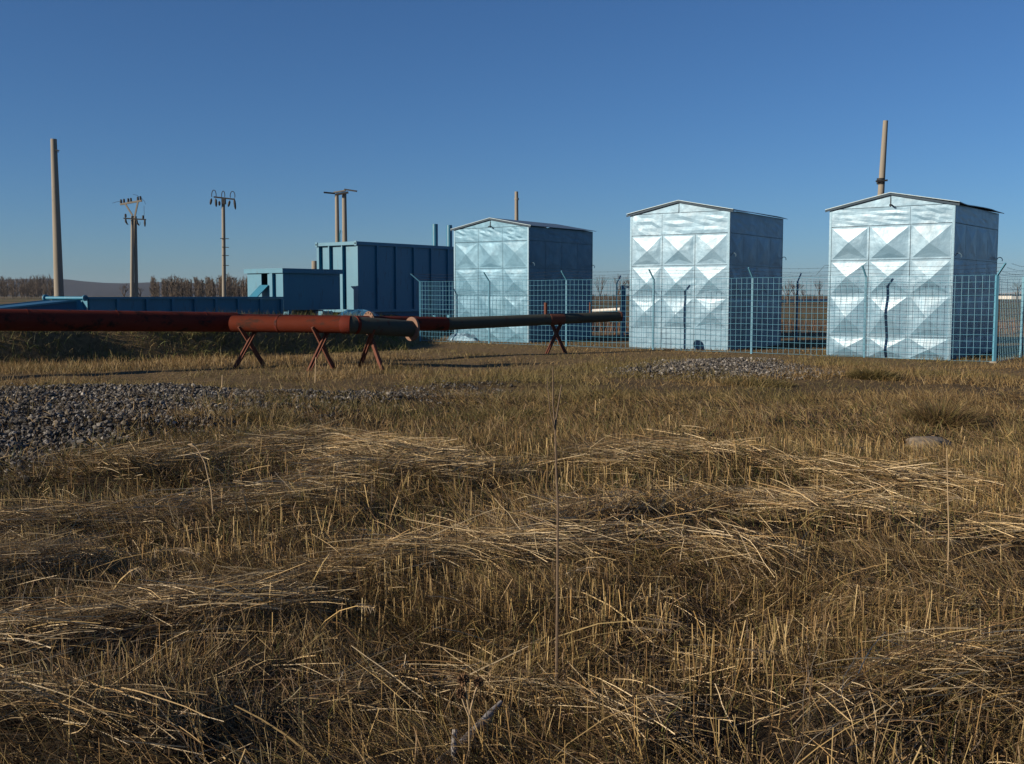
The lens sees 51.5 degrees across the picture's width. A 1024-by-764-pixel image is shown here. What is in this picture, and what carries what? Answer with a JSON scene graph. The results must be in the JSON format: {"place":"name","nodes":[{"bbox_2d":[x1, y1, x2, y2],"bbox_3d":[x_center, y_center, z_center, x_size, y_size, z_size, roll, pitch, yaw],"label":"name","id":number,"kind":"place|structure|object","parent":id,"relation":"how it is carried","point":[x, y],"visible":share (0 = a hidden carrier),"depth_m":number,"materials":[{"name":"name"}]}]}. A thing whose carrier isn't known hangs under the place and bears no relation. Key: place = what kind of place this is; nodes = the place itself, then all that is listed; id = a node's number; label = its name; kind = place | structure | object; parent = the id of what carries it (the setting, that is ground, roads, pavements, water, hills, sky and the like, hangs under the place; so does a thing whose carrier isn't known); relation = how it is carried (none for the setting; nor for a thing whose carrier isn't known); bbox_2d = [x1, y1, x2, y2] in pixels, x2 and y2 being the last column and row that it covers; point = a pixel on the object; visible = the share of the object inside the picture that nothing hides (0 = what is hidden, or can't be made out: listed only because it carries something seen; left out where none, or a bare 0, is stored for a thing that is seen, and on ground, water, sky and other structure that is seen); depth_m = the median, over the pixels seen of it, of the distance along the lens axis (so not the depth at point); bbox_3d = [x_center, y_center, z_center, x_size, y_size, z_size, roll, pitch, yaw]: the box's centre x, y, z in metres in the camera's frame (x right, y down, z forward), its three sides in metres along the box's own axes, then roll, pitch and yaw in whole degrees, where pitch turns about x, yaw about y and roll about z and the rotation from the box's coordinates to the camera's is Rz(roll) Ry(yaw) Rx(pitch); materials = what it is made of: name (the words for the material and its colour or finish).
{"place":"outdoors","nodes":[
{"label":"outdoors","id":0,"kind":"place"},
{"bbox_2d":[1,279,238,295],"bbox_3d":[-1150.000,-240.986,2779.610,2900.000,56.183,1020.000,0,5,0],"label":"hills","id":1,"kind":"structure","parent":0,"point":[75,288],"depth_m":2488.60,"materials":[{"name":"grey"}]},
{"bbox_2d":[0,382,376,503],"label":"gravel","id":2,"kind":"structure","parent":0,"point":[110,393],"depth_m":13.48,"materials":[{"name":"grey gravel"}]},
{"bbox_2d":[272,380,519,409],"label":"gravel","id":3,"kind":"structure","parent":0,"point":[396,393],"depth_m":16.69,"materials":[{"name":"grey gravel"}]},
{"bbox_2d":[0,296,1023,763],"bbox_3d":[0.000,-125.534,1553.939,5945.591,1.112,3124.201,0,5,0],"label":"ground","id":4,"kind":"structure","parent":0,"point":[92,342],"depth_m":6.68,"materials":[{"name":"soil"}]},
{"bbox_2d":[0,274,53,298],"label":"woods","id":5,"kind":"object","parent":4,"relation":"on","point":[37,287],"visible":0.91,"depth_m":439.59,"materials":[{"name":"plant"}]},
{"bbox_2d":[0,299,77,309],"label":"loading ramp","id":6,"kind":"structure","parent":4,"relation":"on","point":[49,304],"depth_m":29.58,"materials":[{"name":"blue paint"}]},
{"bbox_2d":[50,139,63,295],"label":"concrete pole","id":7,"kind":"object","parent":4,"relation":"on","point":[57,261],"visible":0.84,"depth_m":44.49,"materials":[{"name":"concrete"}]},
{"bbox_2d":[120,283,128,296],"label":"bare tree","id":8,"kind":"object","parent":4,"relation":"on","point":[124,287],"visible":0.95,"depth_m":298.70,"materials":[{"name":"plant"}]},
{"bbox_2d":[114,194,145,296],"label":"twin leg pole","id":9,"kind":"object","parent":4,"relation":"on","point":[134,266],"visible":0.97,"depth_m":74.49,"materials":[{"name":"concrete"}]},
{"bbox_2d":[42,295,285,314],"bbox_3d":[-10.642,-2.315,33.265,2.210,0.844,7.290,4,6,38],"label":"steel trough","id":10,"kind":"object","parent":4,"relation":"on","point":[269,305],"visible":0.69,"depth_m":32.28,"materials":[{"name":"blue paint"}]},
{"bbox_2d":[148,273,247,296],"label":"woods","id":11,"kind":"object","parent":4,"relation":"on","point":[173,289],"visible":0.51,"depth_m":335.56,"materials":[{"name":"brown plant"}]},
{"bbox_2d":[188,443,214,526],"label":"nodding grass","id":12,"kind":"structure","parent":4,"relation":"on","point":[192,444],"depth_m":7.15,"materials":[{"name":"beige plant"}]},
{"bbox_2d":[0,312,418,364],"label":"bank grass","id":13,"kind":"structure","parent":4,"relation":"on","point":[370,347],"depth_m":26.89,"materials":[{"name":"brown plant"}]},
{"bbox_2d":[210,190,235,296],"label":"utility pole","id":14,"kind":"object","parent":4,"relation":"on","point":[223,238],"visible":0.98,"depth_m":74.28,"materials":[{"name":"concrete"}]},
{"bbox_2d":[232,326,266,368],"bbox_3d":[-5.633,-0.731,22.813,0.891,0.999,0.202,-5,6,-44],"label":"pipe trestle","id":15,"kind":"object","parent":4,"relation":"on","point":[249,340],"visible":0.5,"depth_m":22.74,"materials":[{"name":"metal"}]},
{"bbox_2d":[229,315,419,340],"bbox_3d":[-4.032,-1.142,22.642,4.066,0.582,1.511,0,5,0],"label":"flanged pipe","id":16,"kind":"object","parent":15,"relation":"on","point":[409,328],"visible":1,"depth_m":22.36,"materials":[{"name":"red metal"}]},
{"bbox_2d":[216,402,315,428],"bbox_3d":[-2.910,0.391,12.579,1.238,0.370,1.046,0,5,0],"label":"grass tussock","id":17,"kind":"object","parent":4,"relation":"on","point":[265,414],"depth_m":12.53,"materials":[{"name":"brown plant"}]},
{"bbox_2d":[244,268,342,314],"bbox_3d":[-7.929,-3.316,39.191,2.886,1.694,3.286,4,6,38],"label":"tank","id":18,"kind":"object","parent":4,"relation":"on","point":[314,291],"visible":0.73,"depth_m":38.70,"materials":[{"name":"blue metal"}]},
{"bbox_2d":[312,261,316,268],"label":"concrete pole","id":19,"kind":"object","parent":4,"relation":"on","point":[314,264],"visible":0.16,"depth_m":59.51,"materials":[{"name":"beige concrete"}]},
{"bbox_2d":[307,326,335,370],"bbox_3d":[-3.999,-0.683,22.281,0.196,1.009,0.857,4,6,39],"label":"pipe trestle","id":20,"kind":"object","parent":4,"relation":"on","point":[321,345],"visible":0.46,"depth_m":22.21,"materials":[{"name":"metal"}]},
{"bbox_2d":[324,189,356,241],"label":"twin pole frame","id":21,"kind":"object","parent":4,"relation":"on","point":[343,193],"visible":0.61,"depth_m":64.29,"materials":[{"name":"concrete"}]},
{"bbox_2d":[340,309,378,315],"bbox_3d":[-5.603,-2.524,38.682,1.559,0.260,0.821,0,5,0],"label":"tarpaulin","id":22,"kind":"object","parent":4,"relation":"on","point":[345,312],"visible":0.59,"depth_m":38.42,"materials":[{"name":"blue fabric"}]},
{"bbox_2d":[358,329,383,369],"bbox_3d":[-2.985,-0.686,22.505,0.199,0.958,0.997,-4,6,-37],"label":"pipe trestle","id":23,"kind":"object","parent":4,"relation":"on","point":[370,340],"visible":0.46,"depth_m":22.44,"materials":[{"name":"metal"}]},
{"bbox_2d":[315,241,453,315],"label":"metal container","id":24,"kind":"object","parent":4,"relation":"on","point":[377,277],"visible":0.71,"depth_m":43.22,"materials":[{"name":"blue metal"}]},
{"bbox_2d":[432,224,437,316],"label":"vent pipe","id":25,"kind":"object","parent":4,"relation":"on","point":[434,234],"visible":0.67,"depth_m":52.47,"materials":[{"name":"metal"}]},
{"bbox_2d":[421,274,453,339],"bbox_3d":[-1.664,-2.664,37.957,0.314,2.346,4.707,4,6,39],"label":"fence","id":26,"kind":"object","parent":4,"relation":"on","point":[430,304],"visible":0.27,"depth_m":36.74,"materials":[{"name":"blue metal"}]},
{"bbox_2d":[446,225,452,316],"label":"vent pipe","id":27,"kind":"object","parent":4,"relation":"on","point":[449,234],"visible":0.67,"depth_m":53.46,"materials":[{"name":"metal"}]},
{"bbox_2d":[451,729,457,762],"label":"upright stick","id":28,"kind":"object","parent":4,"relation":"on","point":[455,742],"visible":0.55,"depth_m":3.61,"materials":[{"name":"grey wood"}]},
{"bbox_2d":[447,332,478,340],"bbox_3d":[-1.598,-1.572,36.483,1.567,0.354,0.622,4,6,38],"label":"plastic sheet","id":29,"kind":"object","parent":4,"relation":"on","point":[466,337],"visible":0.59,"depth_m":36.26,"materials":[{"name":"white plastic"}]},
{"bbox_2d":[431,700,502,763],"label":"fallen stick","id":30,"kind":"object","parent":4,"relation":"on","point":[492,713],"visible":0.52,"depth_m":3.77,"materials":[{"name":"wood"}]},
{"bbox_2d":[455,673,483,762],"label":"dried thistle","id":31,"kind":"object","parent":4,"relation":"on","point":[463,680],"visible":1,"depth_m":3.36,"materials":[{"name":"brown plant"}]},
{"bbox_2d":[441,404,555,423],"bbox_3d":[-0.142,0.400,14.007,1.674,0.307,1.379,0,5,0],"label":"grass tussock","id":32,"kind":"object","parent":4,"relation":"on","point":[508,412],"depth_m":13.96,"materials":[{"name":"brown plant"}]},
{"bbox_2d":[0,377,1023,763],"bbox_3d":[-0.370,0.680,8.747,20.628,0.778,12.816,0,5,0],"label":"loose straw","id":33,"kind":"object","parent":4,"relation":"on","point":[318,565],"visible":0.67,"depth_m":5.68,"materials":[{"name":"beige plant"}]},
{"bbox_2d":[0,396,1023,763],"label":"stubble","id":34,"kind":"object","parent":4,"relation":"on","point":[660,594],"visible":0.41,"depth_m":4.98,"materials":[{"name":"brown plant"}]},
{"bbox_2d":[514,191,518,219],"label":"concrete pole","id":35,"kind":"object","parent":4,"relation":"on","point":[516,198],"visible":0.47,"depth_m":64.25,"materials":[{"name":"beige concrete"}]},
{"bbox_2d":[450,218,595,342],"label":"metal shed","id":36,"kind":"structure","parent":4,"relation":"on","point":[499,250],"depth_m":35.70,"materials":[{"name":"metal"}]},
{"bbox_2d":[547,368,561,702],"bbox_3d":[0.169,0.632,4.147,0.023,1.377,0.080,5,7,44],"label":"tall weed","id":37,"kind":"object","parent":4,"relation":"on","point":[557,582],"visible":0.96,"depth_m":4.14,"materials":[{"name":"brown plant"}]},
{"bbox_2d":[545,323,566,353],"bbox_3d":[1.185,-1.179,28.404,0.692,0.974,0.190,-2,5,-19],"label":"pipe trestle","id":38,"kind":"object","parent":4,"relation":"on","point":[556,334],"visible":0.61,"depth_m":28.35,"materials":[{"name":"metal"}]},
{"bbox_2d":[0,302,622,334],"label":"long pipe","id":39,"kind":"object","parent":38,"relation":"on","point":[73,320],"visible":0.7,"depth_m":22.43,"materials":[{"name":"metal"}]},
{"bbox_2d":[594,275,605,304],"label":"bare tree","id":40,"kind":"object","parent":4,"relation":"on","point":[601,286],"visible":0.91,"depth_m":169.46,"materials":[{"name":"plant"}]},
{"bbox_2d":[592,308,619,311],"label":"white pipe","id":41,"kind":"object","parent":4,"relation":"on","point":[604,310],"visible":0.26,"depth_m":86.42,"materials":[{"name":"paint"}]},
{"bbox_2d":[592,276,620,336],"bbox_3d":[2.736,-2.883,40.650,3.248,2.345,0.316,4,6,39],"label":"fence","id":42,"kind":"object","parent":4,"relation":"on","point":[616,303],"visible":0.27,"depth_m":39.71,"materials":[{"name":"blue metal"}]},
{"bbox_2d":[572,387,649,398],"bbox_3d":[1.561,0.180,16.215,1.290,0.286,1.071,0,5,0],"label":"grass tussock","id":43,"kind":"object","parent":4,"relation":"on","point":[613,392],"depth_m":16.15,"materials":[{"name":"brown plant"}]},
{"bbox_2d":[613,275,627,303],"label":"bare tree","id":44,"kind":"object","parent":4,"relation":"on","point":[619,289],"visible":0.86,"depth_m":189.21,"materials":[{"name":"plant"}]},
{"bbox_2d":[620,285,629,336],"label":"gate","id":45,"kind":"structure","parent":4,"relation":"on","point":[624,312],"depth_m":39.34,"materials":[{"name":"blue metal"}]},
{"bbox_2d":[626,200,785,349],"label":"metal shed","id":46,"kind":"structure","parent":4,"relation":"on","point":[674,237],"depth_m":30.80,"materials":[{"name":"silver metal"}]},
{"bbox_2d":[592,293,823,298],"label":"woods","id":47,"kind":"object","parent":4,"relation":"on","point":[627,297],"visible":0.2,"depth_m":431.18,"materials":[{"name":"brown plant"}]},
{"bbox_2d":[411,263,1006,362],"bbox_3d":[3.952,-2.022,30.133,18.825,2.355,0.363,4,6,39],"label":"fence","id":48,"kind":"object","parent":4,"relation":"on","point":[994,321],"visible":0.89,"depth_m":28.26,"materials":[{"name":"blue metal"}]},
{"bbox_2d":[717,374,798,387],"bbox_3d":[4.266,-0.030,18.428,1.420,0.278,1.196,0,5,0],"label":"grass tussock","id":49,"kind":"object","parent":4,"relation":"on","point":[740,380],"depth_m":18.32,"materials":[{"name":"brown plant"}]},
{"bbox_2d":[782,281,796,302],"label":"bare tree","id":50,"kind":"object","parent":4,"relation":"on","point":[788,291],"visible":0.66,"depth_m":209.19,"materials":[{"name":"brown plant"}]},
{"bbox_2d":[790,283,803,302],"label":"bare tree","id":51,"kind":"object","parent":4,"relation":"on","point":[794,292],"visible":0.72,"depth_m":214.22,"materials":[{"name":"brown plant"}]},
{"bbox_2d":[782,299,827,302],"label":"wall","id":52,"kind":"structure","parent":4,"relation":"on","point":[785,300],"depth_m":245.55,"materials":[{"name":"concrete"}]},
{"bbox_2d":[592,314,1023,334],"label":"reeds","id":53,"kind":"object","parent":4,"relation":"on","point":[627,328],"visible":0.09,"depth_m":44.30,"materials":[{"name":"brown plant"}]},
{"bbox_2d":[813,280,823,302],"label":"bare tree","id":54,"kind":"object","parent":4,"relation":"on","point":[818,285],"visible":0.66,"depth_m":214.25,"materials":[{"name":"brown plant"}]},
{"bbox_2d":[843,364,904,380],"bbox_3d":[6.677,-0.178,19.600,1.139,0.335,0.989,0,5,0],"label":"grass tussock","id":55,"kind":"object","parent":4,"relation":"on","point":[880,374],"depth_m":19.44,"materials":[{"name":"brown plant"}]},
{"bbox_2d":[876,120,887,194],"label":"concrete pole","id":56,"kind":"object","parent":4,"relation":"on","point":[880,180],"visible":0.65,"depth_m":44.30,"materials":[{"name":"concrete"}]},
{"bbox_2d":[782,271,1023,347],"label":"fence","id":57,"kind":"object","parent":4,"relation":"on","point":[797,327],"visible":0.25,"depth_m":35.01,"materials":[{"name":"blue metal"}]},
{"bbox_2d":[816,192,1003,359],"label":"metal shed","id":58,"kind":"structure","parent":4,"relation":"on","point":[879,235],"depth_m":26.64,"materials":[{"name":"silver metal"}]},
{"bbox_2d":[905,436,952,451],"bbox_3d":[4.377,0.664,11.137,0.509,0.182,0.365,0,5,0],"label":"field stone","id":59,"kind":"object","parent":4,"relation":"on","point":[920,439],"visible":0.44,"depth_m":11.07,"materials":[{"name":"grey stone"}]},
{"bbox_2d":[890,391,993,430],"bbox_3d":[5.081,0.353,12.570,1.222,0.523,1.081,0,5,0],"label":"grass tussock","id":60,"kind":"object","parent":4,"relation":"on","point":[950,414],"depth_m":12.41,"materials":[{"name":"brown plant"}]},
{"bbox_2d":[946,448,948,579],"bbox_3d":[2.357,0.731,5.747,0.036,0.756,0.007,0,5,0],"label":"thin grass stem","id":61,"kind":"object","parent":4,"relation":"on","point":[948,515],"visible":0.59,"depth_m":5.74,"materials":[{"name":"brown plant"}]},
{"bbox_2d":[997,264,1023,360],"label":"fence","id":62,"kind":"object","parent":4,"relation":"on","point":[1022,316],"visible":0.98,"depth_m":25.65,"materials":[{"name":"blue metal"}]},
{"bbox_2d":[999,291,1021,298],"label":"building","id":63,"kind":"structure","parent":4,"relation":"on","point":[1007,297],"depth_m":421.61,"materials":[{"name":"white paint"}]},
{"bbox_2d":[1012,282,1021,302],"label":"bare tree","id":64,"kind":"object","parent":4,"relation":"on","point":[1017,291],"visible":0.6,"depth_m":228.98,"materials":[{"name":"plant"}]},
{"bbox_2d":[0,0,1023,295],"label":"sky","id":65,"kind":"structure","parent":0,"point":[597,113],"materials":[{"name":"blue"}]},
{"bbox_2d":[606,357,844,379],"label":"gravel","id":66,"kind":"structure","parent":0,"point":[756,366],"depth_m":21.64,"materials":[{"name":"grey gravel"}]}
]}

